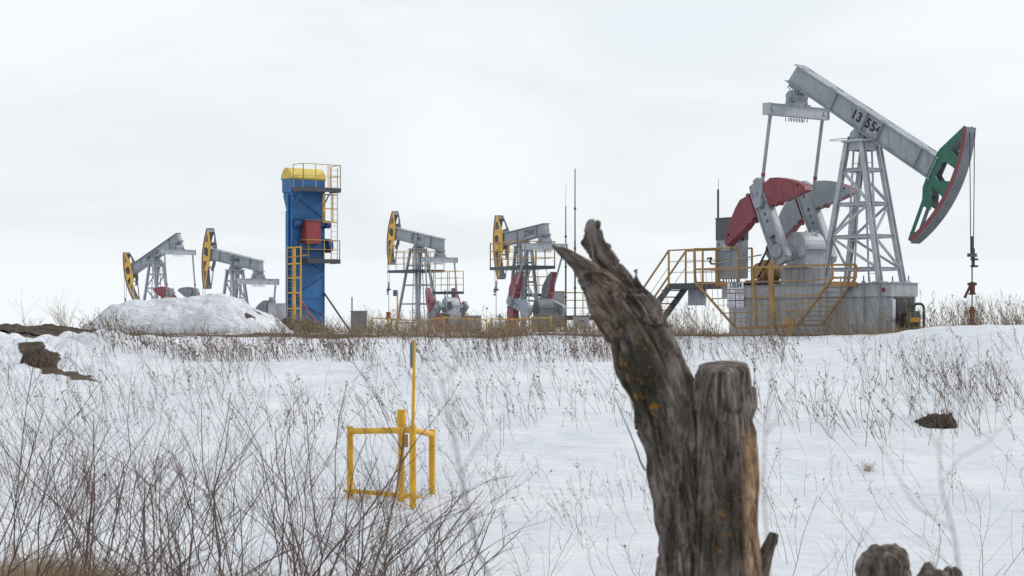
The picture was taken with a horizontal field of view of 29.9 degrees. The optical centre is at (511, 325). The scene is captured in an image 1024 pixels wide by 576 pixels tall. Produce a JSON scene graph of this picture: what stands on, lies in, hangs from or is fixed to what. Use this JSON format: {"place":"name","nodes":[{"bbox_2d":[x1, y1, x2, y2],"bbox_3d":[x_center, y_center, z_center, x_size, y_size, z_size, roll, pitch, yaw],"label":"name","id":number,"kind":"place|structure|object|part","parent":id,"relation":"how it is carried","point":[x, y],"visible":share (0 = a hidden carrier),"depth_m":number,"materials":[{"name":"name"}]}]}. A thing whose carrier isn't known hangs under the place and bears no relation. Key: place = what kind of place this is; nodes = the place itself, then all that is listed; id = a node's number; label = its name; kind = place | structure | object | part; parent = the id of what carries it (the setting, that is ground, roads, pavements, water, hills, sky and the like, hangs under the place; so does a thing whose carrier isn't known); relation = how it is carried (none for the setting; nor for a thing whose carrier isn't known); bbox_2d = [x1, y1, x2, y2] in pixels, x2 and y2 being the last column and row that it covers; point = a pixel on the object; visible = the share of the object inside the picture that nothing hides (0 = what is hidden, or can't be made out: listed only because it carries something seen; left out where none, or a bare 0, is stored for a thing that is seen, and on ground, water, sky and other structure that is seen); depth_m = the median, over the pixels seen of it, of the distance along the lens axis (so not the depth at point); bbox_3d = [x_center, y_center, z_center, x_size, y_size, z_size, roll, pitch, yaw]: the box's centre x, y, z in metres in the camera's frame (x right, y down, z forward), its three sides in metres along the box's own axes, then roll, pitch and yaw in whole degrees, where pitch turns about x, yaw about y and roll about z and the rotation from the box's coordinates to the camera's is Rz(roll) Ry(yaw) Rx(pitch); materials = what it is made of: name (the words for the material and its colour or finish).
{"place":"outdoors","nodes":[
{"label":"outdoors","id":0,"kind":"place"},
{"bbox_2d":[291,311,598,332],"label":"grass","id":1,"kind":"structure","parent":0,"point":[536,327],"depth_m":88.28,"materials":[{"name":"brown plant"}]},
{"bbox_2d":[0,324,1023,575],"bbox_3d":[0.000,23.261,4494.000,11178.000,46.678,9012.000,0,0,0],"label":"ground","id":2,"kind":"structure","parent":0,"point":[602,446],"depth_m":33.00,"materials":[{"name":"white snow"}]},
{"bbox_2d":[20,346,59,367],"bbox_3d":[-11.645,0.849,47.400,0.916,0.662,0.900,0,0,0],"label":"soil clod","id":3,"kind":"object","parent":2,"relation":"on","point":[38,353],"visible":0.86,"depth_m":47.22,"materials":[{"name":"brown soil"}]},
{"bbox_2d":[0,323,84,329],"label":"soil heap","id":4,"kind":"object","parent":2,"relation":"on","point":[31,327],"visible":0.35,"depth_m":65.24,"materials":[{"name":"brown soil"}]},
{"bbox_2d":[0,326,112,335],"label":"soil heap","id":5,"kind":"object","parent":2,"relation":"on","point":[35,331],"visible":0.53,"depth_m":56.15,"materials":[{"name":"brown soil"}]},
{"bbox_2d":[39,289,78,328],"bbox_3d":[-13.551,-0.456,57.524,1.132,1.532,1.331,0,0,-45],"label":"dry bush","id":6,"kind":"object","parent":2,"relation":"on","point":[58,319],"visible":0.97,"depth_m":57.37,"materials":[{"name":"brown plant"}]},
{"bbox_2d":[0,344,124,575],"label":"bare shrub","id":7,"kind":"object","parent":2,"relation":"on","point":[27,526],"visible":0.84,"depth_m":14.98,"materials":[{"name":"brown plant"}]},
{"bbox_2d":[0,287,143,570],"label":"bare shrub","id":8,"kind":"object","parent":2,"relation":"on","point":[44,457],"visible":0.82,"depth_m":19.10,"materials":[{"name":"brown plant"}]},
{"bbox_2d":[0,460,194,575],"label":"bare shrub","id":9,"kind":"object","parent":2,"relation":"on","point":[86,554],"visible":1,"depth_m":8.90,"materials":[{"name":"brown plant"}]},
{"bbox_2d":[0,373,208,575],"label":"bare shrub","id":10,"kind":"object","parent":2,"relation":"on","point":[66,519],"visible":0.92,"depth_m":14.12,"materials":[{"name":"brown plant"}]},
{"bbox_2d":[0,361,211,575],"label":"bare shrub","id":11,"kind":"object","parent":2,"relation":"on","point":[85,486],"visible":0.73,"depth_m":16.94,"materials":[{"name":"brown plant"}]},
{"bbox_2d":[18,330,197,572],"bbox_3d":[-4.250,1.342,19.867,2.103,2.570,1.664,0,0,0],"label":"bare shrub","id":12,"kind":"object","parent":2,"relation":"on","point":[104,471],"visible":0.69,"depth_m":19.93,"materials":[{"name":"brown plant"}]},
{"bbox_2d":[53,441,193,575],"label":"bare shrub","id":13,"kind":"object","parent":2,"relation":"on","point":[145,549],"visible":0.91,"depth_m":10.19,"materials":[{"name":"brown plant"}]},
{"bbox_2d":[42,403,256,575],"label":"bare shrub","id":14,"kind":"object","parent":2,"relation":"on","point":[185,537],"visible":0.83,"depth_m":16.12,"materials":[{"name":"brown plant"}]},
{"bbox_2d":[123,233,199,301],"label":"pumpjack","id":15,"kind":"object","parent":2,"relation":"on","point":[172,245],"visible":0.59,"depth_m":139.69,"materials":[{"name":"grey paint"}]},
{"bbox_2d":[69,415,254,575],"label":"bare shrub","id":16,"kind":"object","parent":2,"relation":"on","point":[183,562],"visible":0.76,"depth_m":15.15,"materials":[{"name":"brown plant"}]},
{"bbox_2d":[82,293,293,332],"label":"snow pile","id":17,"kind":"object","parent":2,"relation":"on","point":[221,311],"visible":0.77,"depth_m":69.80,"materials":[{"name":"white snow"}]},
{"bbox_2d":[64,354,356,575],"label":"bare shrub","id":18,"kind":"object","parent":2,"relation":"on","point":[219,563],"visible":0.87,"depth_m":14.63,"materials":[{"name":"brown plant"}]},
{"bbox_2d":[140,361,289,573],"bbox_3d":[-3.143,1.498,20.102,1.574,2.251,1.812,0,0,0],"label":"bare shrub","id":19,"kind":"object","parent":2,"relation":"on","point":[209,481],"visible":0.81,"depth_m":19.95,"materials":[{"name":"brown plant"}]},
{"bbox_2d":[126,412,309,575],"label":"bare shrub","id":20,"kind":"object","parent":2,"relation":"on","point":[233,504],"visible":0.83,"depth_m":17.20,"materials":[{"name":"brown plant"}]},
{"bbox_2d":[201,228,278,312],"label":"pumpjack","id":21,"kind":"object","parent":2,"relation":"on","point":[237,263],"visible":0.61,"depth_m":119.80,"materials":[{"name":"grey paint"}]},
{"bbox_2d":[0,532,487,575],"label":"grass tussocks","id":22,"kind":"object","parent":2,"relation":"on","point":[32,571],"depth_m":17.53,"materials":[{"name":"brown plant"}]},
{"bbox_2d":[268,303,284,319],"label":"storage container","id":23,"kind":"object","parent":2,"relation":"on","point":[272,308],"visible":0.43,"depth_m":111.38,"materials":[{"name":"grey metal"}]},
{"bbox_2d":[269,305,283,319],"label":"door","id":24,"kind":"structure","parent":23,"relation":"in","point":[272,308],"depth_m":111.37,"materials":[{"name":"grey paint"}]},
{"bbox_2d":[204,343,349,563],"bbox_3d":[-2.591,1.348,21.100,1.642,2.621,1.772,0,0,-12],"label":"bare shrub","id":25,"kind":"object","parent":2,"relation":"on","point":[298,454],"visible":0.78,"depth_m":20.93,"materials":[{"name":"brown plant"}]},
{"bbox_2d":[280,318,323,332],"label":"soil heap","id":26,"kind":"object","parent":2,"relation":"on","point":[288,322],"visible":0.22,"depth_m":83.39,"materials":[{"name":"brown soil"}]},
{"bbox_2d":[177,388,427,575],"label":"bare shrub","id":27,"kind":"object","parent":2,"relation":"on","point":[292,553],"visible":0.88,"depth_m":14.86,"materials":[{"name":"brown plant"}]},
{"bbox_2d":[281,163,347,331],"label":"pump tower","id":28,"kind":"structure","parent":2,"relation":"on","point":[308,245],"depth_m":96.37,"materials":[{"name":"blue metal"}]},
{"bbox_2d":[217,351,495,575],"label":"bare shrub","id":29,"kind":"object","parent":2,"relation":"on","point":[320,525],"visible":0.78,"depth_m":15.99,"materials":[{"name":"brown plant"}]},
{"bbox_2d":[350,297,367,332],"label":"metal cabinet","id":30,"kind":"object","parent":2,"relation":"on","point":[360,314],"visible":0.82,"depth_m":91.68,"materials":[{"name":"grey metal"}]},
{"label":"door","id":31,"kind":"part","parent":30,"relation":"part of","materials":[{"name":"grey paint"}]},
{"bbox_2d":[353,302,377,331],"bbox_3d":[-4.552,-0.256,59.906,0.890,1.123,0.978,0,0,0],"label":"dry bush","id":32,"kind":"object","parent":2,"relation":"on","point":[367,320],"visible":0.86,"depth_m":59.87,"materials":[{"name":"brown plant"}]},
{"bbox_2d":[235,327,542,575],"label":"bare shrub","id":33,"kind":"object","parent":2,"relation":"on","point":[381,547],"visible":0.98,"depth_m":9.60,"materials":[{"name":"brown plant"}]},
{"bbox_2d":[343,340,434,507],"bbox_3d":[-1.753,1.373,26.969,1.298,2.361,1.355,0,0,0],"label":"well marker","id":34,"kind":"object","parent":2,"relation":"on","point":[412,430],"visible":0.86,"depth_m":26.86,"materials":[{"name":"yellow paint"}]},
{"bbox_2d":[393,290,397,321],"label":"marker post","id":35,"kind":"object","parent":2,"relation":"on","point":[395,292],"visible":0.62,"depth_m":109.96,"materials":[{"name":"metal"}]},
{"bbox_2d":[302,436,491,575],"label":"bare shrub","id":36,"kind":"object","parent":2,"relation":"on","point":[372,548],"visible":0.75,"depth_m":15.08,"materials":[{"name":"brown plant"}]},
{"bbox_2d":[330,479,479,575],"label":"bare shrub","id":37,"kind":"object","parent":2,"relation":"on","point":[410,550],"visible":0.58,"depth_m":15.95,"materials":[{"name":"brown plant"}]},
{"bbox_2d":[386,211,468,331],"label":"pumpjack","id":38,"kind":"object","parent":2,"relation":"on","point":[453,305],"visible":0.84,"depth_m":134.71,"materials":[{"name":"grey paint"}]},
{"bbox_2d":[371,317,486,331],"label":"pipe railing","id":39,"kind":"object","parent":2,"relation":"on","point":[427,319],"visible":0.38,"depth_m":103.98,"materials":[{"name":"yellow metal"}]},
{"bbox_2d":[354,484,524,575],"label":"bare shrub","id":40,"kind":"object","parent":2,"relation":"on","point":[392,540],"visible":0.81,"depth_m":13.05,"materials":[{"name":"brown plant"}]},
{"bbox_2d":[349,448,552,575],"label":"bare shrub","id":41,"kind":"object","parent":2,"relation":"on","point":[456,552],"visible":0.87,"depth_m":13.81,"materials":[{"name":"brown plant"}]},
{"bbox_2d":[422,342,504,575],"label":"bare sapling","id":42,"kind":"object","parent":2,"relation":"on","point":[472,530],"visible":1,"depth_m":1.90,"materials":[{"name":"grey plant"}]},
{"bbox_2d":[414,493,519,575],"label":"bare shrub","id":43,"kind":"object","parent":2,"relation":"on","point":[496,555],"visible":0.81,"depth_m":17.00,"materials":[{"name":"brown plant"}]},
{"bbox_2d":[74,305,873,364],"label":"strip weeds","id":44,"kind":"object","parent":2,"relation":"on","point":[331,345],"visible":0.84,"depth_m":50.07,"materials":[{"name":"brown plant"}]},
{"bbox_2d":[467,315,481,328],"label":"metal cabinet","id":45,"kind":"object","parent":2,"relation":"on","point":[473,321],"visible":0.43,"depth_m":111.68,"materials":[{"name":"grey metal"}]},
{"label":"door","id":46,"kind":"part","parent":45,"relation":"part of","materials":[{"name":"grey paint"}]},
{"bbox_2d":[20,354,957,499],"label":"grass tufts","id":47,"kind":"object","parent":2,"relation":"on","point":[868,467],"visible":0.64,"depth_m":29.70,"materials":[{"name":"brown plant"}]},
{"bbox_2d":[0,316,1022,340],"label":"dry grass","id":48,"kind":"structure","parent":2,"relation":"on","point":[674,331],"depth_m":56.17,"materials":[{"name":"brown plant"}]},
{"bbox_2d":[0,308,1023,569],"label":"slope weeds","id":49,"kind":"object","parent":2,"relation":"on","point":[906,374],"visible":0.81,"depth_m":36.87,"materials":[{"name":"brown plant"}]},
{"bbox_2d":[491,316,551,327],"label":"pipe railing","id":50,"kind":"object","parent":2,"relation":"on","point":[550,317],"visible":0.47,"depth_m":100.97,"materials":[{"name":"yellow metal"}]},
{"bbox_2d":[490,215,567,330],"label":"pumpjack","id":51,"kind":"object","parent":2,"relation":"on","point":[518,239],"visible":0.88,"depth_m":111.71,"materials":[{"name":"grey paint"}]},
{"bbox_2d":[527,269,554,298],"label":"railing","id":52,"kind":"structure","parent":2,"relation":"on","point":[538,285],"depth_m":118.50,"materials":[{"name":"metal"}]},
{"bbox_2d":[504,511,584,575],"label":"bare shoot","id":53,"kind":"object","parent":2,"relation":"on","point":[542,551],"visible":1,"depth_m":17.99,"materials":[{"name":"brown plant"}]},
{"bbox_2d":[565,206,566,314],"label":"antenna mast","id":54,"kind":"object","parent":2,"relation":"on","point":[565,267],"visible":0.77,"depth_m":116.97,"materials":[{"name":"metal"}]},
{"bbox_2d":[554,292,591,331],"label":"service deck","id":55,"kind":"structure","parent":2,"relation":"on","point":[571,316],"depth_m":116.68,"materials":[{"name":"metal"}]},
{"bbox_2d":[553,291,564,314],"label":"metal cabinet","id":56,"kind":"object","parent":55,"relation":"on","point":[559,297],"visible":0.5,"depth_m":117.63,"materials":[{"name":"grey paint"}]},
{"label":"door","id":57,"kind":"part","parent":56,"relation":"part of","materials":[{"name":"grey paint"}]},
{"bbox_2d":[574,169,575,314],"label":"antenna mast","id":58,"kind":"object","parent":2,"relation":"on","point":[575,242],"visible":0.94,"depth_m":115.97,"materials":[{"name":"metal"}]},
{"bbox_2d":[573,317,589,328],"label":"switch box","id":59,"kind":"object","parent":2,"relation":"on","point":[587,319],"visible":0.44,"depth_m":115.83,"materials":[{"name":"grey paint"}]},
{"bbox_2d":[575,319,588,327],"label":"door","id":60,"kind":"structure","parent":59,"relation":"in","point":[575,319],"depth_m":115.83,"materials":[{"name":"grey paint"}]},
{"bbox_2d":[577,528,654,575],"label":"bare shoot","id":61,"kind":"object","parent":2,"relation":"on","point":[619,552],"visible":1,"depth_m":16.06,"materials":[{"name":"brown plant"}]},
{"bbox_2d":[268,288,1023,338],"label":"crest weeds","id":62,"kind":"object","parent":2,"relation":"on","point":[391,324],"visible":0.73,"depth_m":57.10,"materials":[{"name":"brown plant"}]},
{"bbox_2d":[552,219,778,575],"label":"broken tree","id":63,"kind":"object","parent":2,"relation":"on","point":[697,435],"visible":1,"depth_m":6.66,"materials":[{"name":"brown plant"}]},
{"bbox_2d":[644,247,752,317],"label":"stair platform","id":64,"kind":"structure","parent":2,"relation":"on","point":[682,288],"depth_m":65.07,"materials":[{"name":"metal"}]},
{"bbox_2d":[688,289,706,305],"bbox_3d":[6.290,-0.921,64.760,0.220,0.578,0.794,0,0,-38],"label":"junction box","id":65,"kind":"object","parent":64,"relation":"attached to","point":[697,297],"visible":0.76,"depth_m":64.68,"materials":[{"name":"grey paint"}]},
{"bbox_2d":[715,217,748,281],"bbox_3d":[7.249,-2.353,63.102,0.590,2.368,1.199,0,0,-38],"label":"control cabinet","id":66,"kind":"object","parent":64,"relation":"on","point":[722,224],"visible":0.47,"depth_m":62.98,"materials":[{"name":"grey metal"}]},
{"bbox_2d":[717,179,718,217],"bbox_3d":[6.893,-3.171,64.216,0.065,3.432,0.065,0,0,-16],"label":"aerial mast","id":67,"kind":"object","parent":66,"relation":"on","point":[718,200],"visible":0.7,"depth_m":64.19,"materials":[{"name":"metal"}]},
{"bbox_2d":[692,310,725,335],"bbox_3d":[5.766,-0.083,57.564,1.376,0.923,0.826,0,0,0],"label":"dry bush","id":68,"kind":"object","parent":2,"relation":"on","point":[708,322],"visible":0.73,"depth_m":57.57,"materials":[{"name":"brown plant"}]},
{"bbox_2d":[762,360,793,575],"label":"bare sapling","id":69,"kind":"object","parent":2,"relation":"on","point":[763,472],"visible":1,"depth_m":2.10,"materials":[{"name":"grey plant"}]},
{"bbox_2d":[783,318,793,335],"bbox_3d":[8.130,0.142,56.500,0.290,0.730,0.200,0,0,0],"label":"capped valve","id":70,"kind":"object","parent":2,"relation":"on","point":[791,320],"visible":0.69,"depth_m":56.41,"materials":[{"name":"paint"}]},
{"bbox_2d":[781,475,852,574],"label":"bare shoot","id":71,"kind":"object","parent":2,"relation":"on","point":[802,537],"visible":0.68,"depth_m":15.41,"materials":[{"name":"brown plant"}]},
{"bbox_2d":[720,64,977,334],"bbox_3d":[10.364,-3.809,59.529,2.744,8.958,9.858,0,0,-38],"label":"pumpjack","id":72,"kind":"object","parent":2,"relation":"on","point":[807,201],"visible":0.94,"depth_m":59.37,"materials":[{"name":"grey paint"}]},
{"bbox_2d":[693,248,856,328],"bbox_3d":[8.193,-1.187,60.356,1.127,2.639,6.088,0,0,-38],"label":"crank guard","id":73,"kind":"object","parent":72,"relation":"attached to","point":[771,290],"visible":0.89,"depth_m":59.62,"materials":[{"name":"paint"}]},
{"bbox_2d":[707,254,761,264],"bbox_3d":[7.169,-2.120,62.090,0.084,0.293,2.347,0,0,-41],"label":"brake lever","id":74,"kind":"object","parent":73,"relation":"attached to","point":[710,262],"visible":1,"depth_m":62.22,"materials":[{"name":"grey paint"}]},
{"bbox_2d":[727,282,743,307],"bbox_3d":[7.083,-0.952,60.835,0.028,0.814,0.751,0,0,-38],"label":"well sign","id":75,"kind":"object","parent":73,"relation":"attached to","point":[735,293],"visible":1,"depth_m":60.83,"materials":[{"name":"white metal"}]},
{"bbox_2d":[963,282,976,297],"bbox_3d":[13.274,-1.012,55.678,0.392,0.477,0.220,0,0,0],"label":"rod clamp","id":76,"kind":"object","parent":72,"relation":"attached to","point":[971,286],"visible":1,"depth_m":55.61,"materials":[{"name":"red metal"}]},
{"bbox_2d":[823,503,880,575],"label":"bare shoot","id":77,"kind":"object","parent":2,"relation":"on","point":[859,541],"visible":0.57,"depth_m":15.01,"materials":[{"name":"brown plant"}]},
{"bbox_2d":[854,543,911,575],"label":"tree stump","id":78,"kind":"object","parent":2,"relation":"on","point":[883,560],"visible":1,"depth_m":6.15,"materials":[{"name":"brown wood"}]},
{"bbox_2d":[905,302,924,327],"bbox_3d":[12.088,-0.208,57.495,0.580,0.940,0.551,0,0,0],"label":"gas separator","id":79,"kind":"object","parent":2,"relation":"on","point":[917,317],"visible":0.73,"depth_m":57.34,"materials":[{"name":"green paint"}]},
{"bbox_2d":[914,412,956,428],"bbox_3d":[8.089,1.839,36.600,0.756,0.356,0.900,0,0,0],"label":"soil clod","id":80,"kind":"object","parent":2,"relation":"on","point":[926,420],"visible":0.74,"depth_m":36.38,"materials":[{"name":"brown soil"}]},
{"bbox_2d":[917,562,962,575],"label":"tree stump","id":81,"kind":"object","parent":2,"relation":"on","point":[927,569],"visible":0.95,"depth_m":6.18,"materials":[{"name":"brown wood"}]},
{"bbox_2d":[880,391,1010,575],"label":"bare sapling","id":82,"kind":"object","parent":2,"relation":"on","point":[952,529],"visible":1,"depth_m":2.00,"materials":[{"name":"grey plant"}]},
{"bbox_2d":[877,474,1023,575],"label":"bare shoot","id":83,"kind":"object","parent":2,"relation":"on","point":[973,534],"visible":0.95,"depth_m":16.98,"materials":[{"name":"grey plant"}]},
{"bbox_2d":[941,349,968,389],"bbox_3d":[10.142,0.986,43.082,0.998,1.028,0.770,0,0,-42],"label":"seed weed","id":84,"kind":"object","parent":2,"relation":"on","point":[959,375],"visible":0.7,"depth_m":43.06,"materials":[{"name":"brown plant"}]},
{"bbox_2d":[907,524,1005,575],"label":"bare shoot","id":85,"kind":"object","parent":2,"relation":"on","point":[938,551],"visible":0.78,"depth_m":15.92,"materials":[{"name":"brown plant"}]},
{"bbox_2d":[967,307,976,324],"bbox_3d":[13.318,0.045,55.708,0.376,1.150,0.320,0,0,0],"label":"wellhead","id":86,"kind":"object","parent":2,"relation":"on","point":[972,311],"visible":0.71,"depth_m":55.65,"materials":[{"name":"metal"}]},
{"bbox_2d":[963,298,988,323],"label":"dry bush","id":87,"kind":"object","parent":2,"relation":"on","point":[975,315],"visible":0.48,"depth_m":57.03,"materials":[{"name":"brown plant"}]},
{"bbox_2d":[974,348,1017,391],"bbox_3d":[10.600,1.010,41.918,0.696,1.026,0.961,0,0,-35],"label":"seed weed","id":88,"kind":"object","parent":2,"relation":"on","point":[999,373],"visible":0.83,"depth_m":41.98,"materials":[{"name":"brown plant"}]},
{"bbox_2d":[991,301,1023,324],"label":"dry bush","id":89,"kind":"object","parent":2,"relation":"on","point":[1008,316],"visible":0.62,"depth_m":57.04,"materials":[{"name":"brown plant"}]},
{"bbox_2d":[0,0,1023,331],"label":"sky","id":90,"kind":"structure","parent":0,"point":[130,126],"materials":[{"name":"white"}]}
]}

